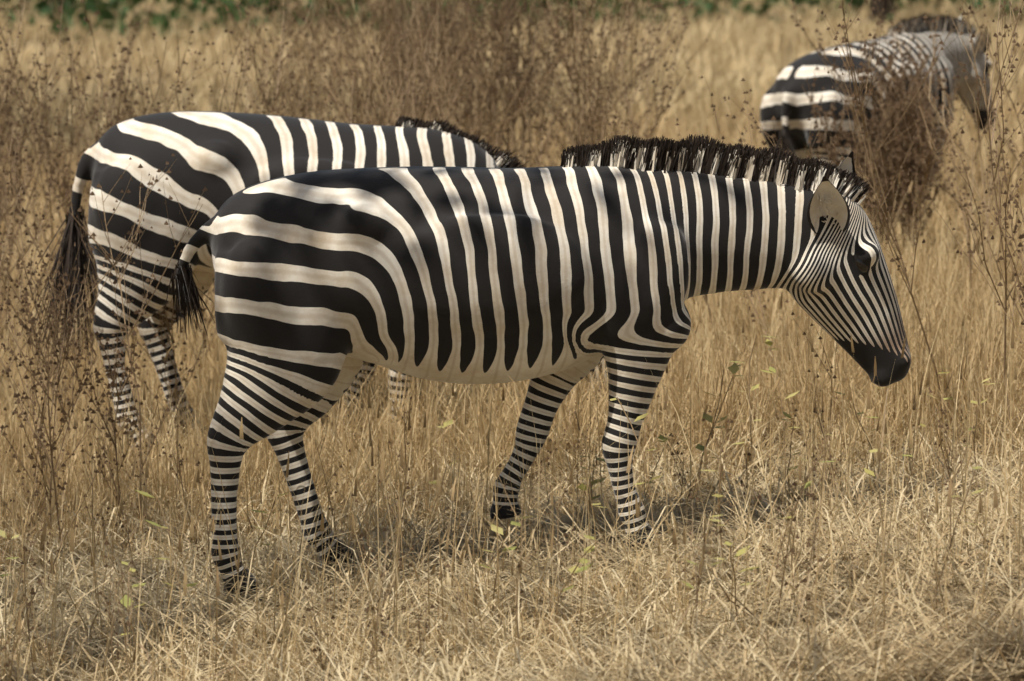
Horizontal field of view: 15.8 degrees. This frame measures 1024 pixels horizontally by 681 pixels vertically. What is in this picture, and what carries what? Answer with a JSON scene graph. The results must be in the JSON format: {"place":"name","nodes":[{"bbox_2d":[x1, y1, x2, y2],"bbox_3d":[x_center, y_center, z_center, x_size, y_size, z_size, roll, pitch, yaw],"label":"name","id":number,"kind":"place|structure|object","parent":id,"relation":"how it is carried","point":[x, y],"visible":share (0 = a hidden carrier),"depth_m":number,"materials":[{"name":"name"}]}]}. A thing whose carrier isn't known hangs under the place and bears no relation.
{"place":"outdoors","nodes":[
{"label":"outdoors","id":0,"kind":"place"},
{"bbox_2d":[0,0,1023,680],"bbox_3d":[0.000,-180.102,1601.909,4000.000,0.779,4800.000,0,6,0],"label":"ground","id":1,"kind":"structure","parent":0,"point":[524,480],"depth_m":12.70,"materials":[{"name":"beige plant"}]},
{"bbox_2d":[48,0,70,18],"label":"tree","id":2,"kind":"object","parent":1,"relation":"on","point":[59,2],"visible":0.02,"depth_m":73.50,"materials":[{"name":"green plant"}]},
{"bbox_2d":[16,111,608,452],"bbox_3d":[-0.756,-0.210,15.073,2.506,1.466,0.687,5,6,-4],"label":"zebra","id":3,"kind":"object","parent":1,"relation":"on","point":[222,157],"visible":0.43,"depth_m":14.80,"materials":[{"name":"multicoloured"}]},
{"bbox_2d":[0,335,995,680],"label":"forb","id":4,"kind":"object","parent":1,"relation":"on","point":[692,495],"depth_m":11.56,"materials":[{"name":"brown plant"}]},
{"bbox_2d":[0,130,1023,680],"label":"dry grass","id":5,"kind":"structure","parent":1,"relation":"on","point":[820,644],"depth_m":11.25,"materials":[{"name":"plant"}]},
{"bbox_2d":[0,0,1023,680],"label":"dry weeds","id":6,"kind":"object","parent":1,"relation":"on","point":[518,92],"visible":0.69,"depth_m":18.37,"materials":[{"name":"brown plant"}]},
{"bbox_2d":[0,0,1023,47],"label":"shrubs","id":7,"kind":"object","parent":1,"relation":"on","point":[102,7],"visible":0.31,"depth_m":66.40,"materials":[{"name":"green plant"}]},
{"bbox_2d":[4,392,1022,680],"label":"fallen twigs","id":8,"kind":"object","parent":1,"relation":"on","point":[552,554],"visible":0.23,"depth_m":10.78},
{"bbox_2d":[162,134,910,596],"bbox_3d":[0.098,0.062,12.097,2.462,1.470,0.654,-1,7,-7],"label":"zebra","id":9,"kind":"object","parent":1,"relation":"on","point":[554,284],"visible":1,"depth_m":11.85,"materials":[{"name":"multicoloured"}]},
{"bbox_2d":[760,11,996,200],"bbox_3d":[2.280,-1.248,22.779,0.654,1.444,2.594,5,13,38],"label":"zebra","id":10,"kind":"object","parent":1,"relation":"on","point":[786,104],"visible":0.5,"depth_m":22.20,"materials":[{"name":"multicoloured"}]},
{"bbox_2d":[869,0,894,30],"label":"tree","id":11,"kind":"object","parent":1,"relation":"on","point":[887,7],"visible":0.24,"depth_m":69.52,"materials":[{"name":"plant"}]}
]}

